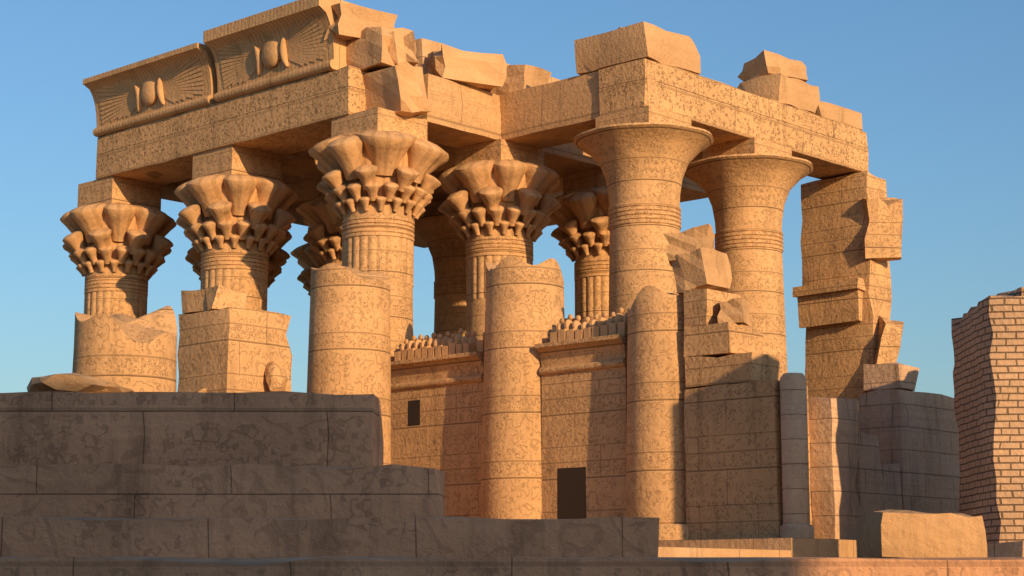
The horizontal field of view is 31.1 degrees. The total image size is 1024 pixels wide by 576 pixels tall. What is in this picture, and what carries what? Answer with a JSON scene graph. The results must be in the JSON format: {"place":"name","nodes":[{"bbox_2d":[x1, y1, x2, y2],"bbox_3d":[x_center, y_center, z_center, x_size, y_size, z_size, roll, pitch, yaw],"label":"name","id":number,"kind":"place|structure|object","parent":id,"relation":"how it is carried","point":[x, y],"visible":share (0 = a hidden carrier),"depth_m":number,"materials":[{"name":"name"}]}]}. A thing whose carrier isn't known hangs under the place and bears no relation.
{"place":"outdoors","nodes":[
{"label":"outdoors","id":0,"kind":"place"},
{"bbox_2d":[391,351,483,517],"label":"screen wall","id":1,"kind":"structure","parent":0,"point":[445,435],"depth_m":44.19,"materials":[{"name":"stone"}]},
{"bbox_2d":[408,400,419,425],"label":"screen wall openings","id":2,"kind":"object","parent":1,"relation":"in","point":[413,412],"visible":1,"depth_m":45.00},
{"bbox_2d":[395,328,484,360],"bbox_3d":[-1.603,1.381,44.939,3.054,0.720,0.608,-9,-13,42],"label":"cobra frieze","id":3,"kind":"object","parent":1,"relation":"on","point":[413,348],"visible":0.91,"depth_m":44.83,"materials":[{"name":"beige stone"}]},
{"bbox_2d":[0,0,1023,397],"label":"sky","id":4,"kind":"structure","parent":0,"point":[937,86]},
{"bbox_2d":[534,334,626,518],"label":"screen wall","id":5,"kind":"structure","parent":0,"point":[584,402],"depth_m":41.16,"materials":[{"name":"stone"}]},
{"bbox_2d":[557,467,585,518],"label":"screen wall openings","id":6,"kind":"object","parent":5,"relation":"in","point":[571,493],"visible":0.64,"depth_m":41.23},
{"bbox_2d":[550,307,630,341],"bbox_3d":[1.883,0.861,41.730,2.220,0.710,0.608,-9,-13,42],"label":"cobra frieze","id":7,"kind":"object","parent":5,"relation":"on","point":[613,324],"visible":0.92,"depth_m":41.58,"materials":[{"name":"beige stone"}]},
{"bbox_2d":[658,547,790,556],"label":"stone step","id":8,"kind":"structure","parent":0,"point":[686,552],"depth_m":33.97,"materials":[{"name":"stone"}]},
{"bbox_2d":[72,305,176,391],"bbox_3d":[-7.550,2.506,35.765,2.560,4.613,2.560,-9,-13,42],"label":"column stump","id":9,"kind":"object","parent":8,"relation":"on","point":[139,354],"visible":0.3,"depth_m":35.18,"materials":[{"name":"stone"}]},
{"bbox_2d":[178,285,291,392],"bbox_3d":[-6.289,2.771,40.610,2.251,5.682,2.541,-9,-13,42],"label":"stone pedestal","id":10,"kind":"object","parent":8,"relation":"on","point":[229,342],"depth_m":40.55,"materials":[{"name":"beige stone"}]},
{"bbox_2d":[658,538,858,557],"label":"temple platform","id":11,"kind":"structure","parent":8,"relation":"on","point":[806,547],"depth_m":36.56,"materials":[{"name":"stone"}]},
{"bbox_2d":[60,176,176,317],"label":"column","id":12,"kind":"structure","parent":11,"relation":"on","point":[117,245],"depth_m":54.29,"materials":[{"name":"stone"}]},
{"bbox_2d":[174,145,297,310],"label":"column","id":13,"kind":"structure","parent":11,"relation":"on","point":[235,220],"depth_m":50.51,"materials":[{"name":"stone"}]},
{"bbox_2d":[96,65,369,184],"bbox_3d":[-7.662,-4.384,51.827,11.251,1.316,1.921,-9,-13,42],"label":"architrave","id":14,"kind":"object","parent":13,"relation":"on","point":[290,118],"visible":0.78,"depth_m":50.63,"materials":[{"name":"stone"}]},
{"bbox_2d":[83,43,217,136],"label":"cornice block","id":15,"kind":"structure","parent":14,"relation":"on","point":[141,72],"depth_m":52.87,"materials":[{"name":"stone"}]},
{"bbox_2d":[96,58,204,123],"bbox_3d":[-10.487,-5.692,53.232,5.021,1.123,0.380,-9,-13,42],"label":"winged disc","id":16,"kind":"object","parent":15,"relation":"attached to","point":[149,91],"visible":1,"depth_m":53.02,"materials":[{"name":"beige stone"}]},
{"bbox_2d":[203,0,358,102],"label":"cornice block","id":17,"kind":"structure","parent":14,"relation":"on","point":[260,29],"depth_m":49.23,"materials":[{"name":"stone"}]},
{"bbox_2d":[218,16,325,88],"bbox_3d":[-6.492,-6.335,49.558,4.351,1.201,0.387,-9,-13,42],"label":"winged disc","id":18,"kind":"object","parent":17,"relation":"attached to","point":[292,46],"visible":1,"depth_m":49.36,"materials":[{"name":"beige stone"}]},
{"bbox_2d":[184,231,291,287],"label":"column","id":19,"kind":"structure","parent":11,"relation":"on","point":[278,257],"depth_m":58.16,"materials":[{"name":"stone"}]},
{"bbox_2d":[161,178,427,247],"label":"cross beam","id":20,"kind":"structure","parent":19,"relation":"on","point":[167,191],"depth_m":59.43,"materials":[{"name":"stone"}]},
{"bbox_2d":[290,227,323,295],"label":"column","id":21,"kind":"structure","parent":11,"relation":"on","point":[306,257],"depth_m":61.18,"materials":[{"name":"stone"}]},
{"bbox_2d":[419,152,701,217],"bbox_3d":[-0.125,-3.513,57.142,16.528,1.316,1.584,-9,-13,42],"label":"architrave","id":22,"kind":"object","parent":21,"relation":"on","point":[560,178],"visible":0.01,"depth_m":54.98,"materials":[{"name":"stone"}]},
{"bbox_2d":[296,179,341,265],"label":"column","id":23,"kind":"structure","parent":11,"relation":"on","point":[322,237],"depth_m":53.88,"materials":[{"name":"stone"}]},
{"bbox_2d":[282,149,562,225],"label":"cross beam","id":24,"kind":"structure","parent":23,"relation":"on","point":[302,163],"depth_m":53.63,"materials":[{"name":"stone"}]},
{"bbox_2d":[307,263,390,464],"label":"broken column","id":25,"kind":"structure","parent":11,"relation":"on","point":[349,348],"depth_m":42.91,"materials":[{"name":"stone"}]},
{"bbox_2d":[308,107,448,361],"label":"column","id":26,"kind":"structure","parent":11,"relation":"on","point":[378,185],"depth_m":46.55,"materials":[{"name":"stone"}]},
{"bbox_2d":[324,3,430,116],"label":"broken stone blocks","id":27,"kind":"structure","parent":26,"relation":"on","point":[380,48],"depth_m":47.45,"materials":[{"name":"stone"}]},
{"bbox_2d":[414,200,466,339],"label":"column","id":28,"kind":"structure","parent":11,"relation":"on","point":[435,230],"depth_m":57.08,"materials":[{"name":"stone"}]},
{"bbox_2d":[438,139,560,339],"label":"column","id":29,"kind":"structure","parent":11,"relation":"on","point":[498,204],"depth_m":49.86,"materials":[{"name":"stone"}]},
{"bbox_2d":[416,74,707,201],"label":"cross beam","id":30,"kind":"structure","parent":29,"relation":"on","point":[459,115],"depth_m":49.60,"materials":[{"name":"stone"}]},
{"bbox_2d":[481,255,564,518],"bbox_3d":[0.304,2.661,43.145,2.560,6.692,2.560,-9,-13,42],"label":"column stump","id":31,"kind":"object","parent":11,"relation":"on","point":[524,309],"visible":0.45,"depth_m":42.40,"materials":[{"name":"stone"}]},
{"bbox_2d":[549,168,609,323],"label":"column","id":32,"kind":"structure","parent":11,"relation":"on","point":[579,218],"depth_m":53.12,"materials":[{"name":"stone"}]},
{"bbox_2d":[573,105,713,316],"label":"column","id":33,"kind":"structure","parent":11,"relation":"on","point":[643,157],"depth_m":46.43,"materials":[{"name":"stone"}]},
{"bbox_2d":[281,67,667,202],"bbox_3d":[-2.641,-4.135,53.333,18.110,1.323,1.582,-9,-13,42],"label":"architrave","id":34,"kind":"object","parent":33,"relation":"on","point":[560,112],"visible":0.25,"depth_m":49.20,"materials":[{"name":"stone"}]},
{"bbox_2d":[415,38,559,82],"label":"stone blocks","id":35,"kind":"structure","parent":34,"relation":"on","point":[424,47],"depth_m":49.80,"materials":[{"name":"beige stone"}]},
{"bbox_2d":[425,43,550,94],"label":"stone blocks","id":36,"kind":"structure","parent":34,"relation":"on","point":[493,73],"depth_m":49.44,"materials":[{"name":"beige stone"}]},
{"bbox_2d":[626,285,693,540],"bbox_3d":[3.405,2.732,40.203,2.304,5.602,2.304,-9,-13,42],"label":"column stump","id":37,"kind":"object","parent":11,"relation":"on","point":[655,456],"visible":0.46,"depth_m":39.47,"materials":[{"name":"stone"}]},
{"bbox_2d":[683,289,811,539],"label":"ruined wall","id":38,"kind":"structure","parent":11,"relation":"on","point":[732,426],"depth_m":38.37,"materials":[{"name":"beige stone"}]},
{"bbox_2d":[663,224,750,325],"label":"broken stone blocks","id":39,"kind":"structure","parent":38,"relation":"on","point":[696,259],"depth_m":39.76,"materials":[{"name":"stone"}]},
{"bbox_2d":[684,137,812,377],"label":"column","id":40,"kind":"structure","parent":11,"relation":"on","point":[747,185],"depth_m":49.69,"materials":[{"name":"stone"}]},
{"bbox_2d":[599,58,867,179],"bbox_3d":[6.357,-4.533,50.899,1.587,1.325,10.452,-9,-13,42],"label":"architrave","id":41,"kind":"object","parent":40,"relation":"on","point":[721,112],"visible":0.74,"depth_m":49.52,"materials":[{"name":"stone"}]},
{"bbox_2d":[574,21,862,129],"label":"stone blocks","id":42,"kind":"structure","parent":41,"relation":"on","point":[773,76],"depth_m":48.27,"materials":[{"name":"stone"}]},
{"bbox_2d":[780,373,813,537],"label":"column","id":43,"kind":"structure","parent":11,"relation":"on","point":[795,458],"depth_m":37.12,"materials":[{"name":"stone"}]},
{"bbox_2d":[792,171,903,430],"bbox_3d":[9.988,2.124,53.335,3.265,11.105,1.668,-9,-13,42],"label":"wall fragment","id":44,"kind":"object","parent":11,"relation":"on","point":[851,237],"depth_m":53.43,"materials":[{"name":"beige stone"}]},
{"bbox_2d":[808,362,959,539],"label":"side wall","id":45,"kind":"structure","parent":0,"point":[899,450],"depth_m":39.97,"materials":[{"name":"stone"}]},
{"bbox_2d":[951,287,1023,543],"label":"mud brick wall","id":46,"kind":"structure","parent":0,"point":[987,333],"depth_m":34.87,"materials":[{"name":"beige brick"}]},
{"bbox_3d":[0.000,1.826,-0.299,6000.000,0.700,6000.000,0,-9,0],"label":"ground","id":47,"kind":"structure","parent":0,"visible":0},
{"bbox_2d":[0,556,1023,575],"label":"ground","id":48,"kind":"structure","parent":47,"relation":"on","point":[487,566],"depth_m":20.20,"materials":[{"name":"beige stone"}]},
{"bbox_2d":[0,517,658,557],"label":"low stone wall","id":49,"kind":"structure","parent":48,"relation":"on","point":[414,537],"depth_m":21.33,"materials":[{"name":"grey stone"}]},
{"bbox_2d":[0,464,444,518],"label":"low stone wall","id":50,"kind":"structure","parent":49,"relation":"on","point":[148,491],"depth_m":22.51,"materials":[{"name":"grey stone"}]},
{"bbox_2d":[0,391,383,466],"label":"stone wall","id":51,"kind":"structure","parent":50,"relation":"on","point":[276,428],"depth_m":24.03,"materials":[{"name":"grey stone"}]},
{"bbox_2d":[27,373,133,392],"bbox_3d":[-5.964,1.366,25.171,1.149,0.401,1.435,-9,-13,42],"label":"rock","id":52,"kind":"object","parent":51,"relation":"on","point":[70,382],"visible":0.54,"depth_m":24.67,"materials":[{"name":"stone"}]},
{"bbox_2d":[857,509,986,557],"bbox_3d":[4.960,3.019,22.409,1.381,0.624,0.922,1,-9,-8],"label":"loose block","id":53,"kind":"object","parent":48,"relation":"on","point":[890,533],"depth_m":21.99,"materials":[{"name":"stone"}]},
{"bbox_2d":[987,541,1023,556],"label":"blocks","id":54,"kind":"structure","parent":47,"relation":"on","point":[1010,549],"depth_m":33.00,"materials":[{"name":"stone"}]}
]}

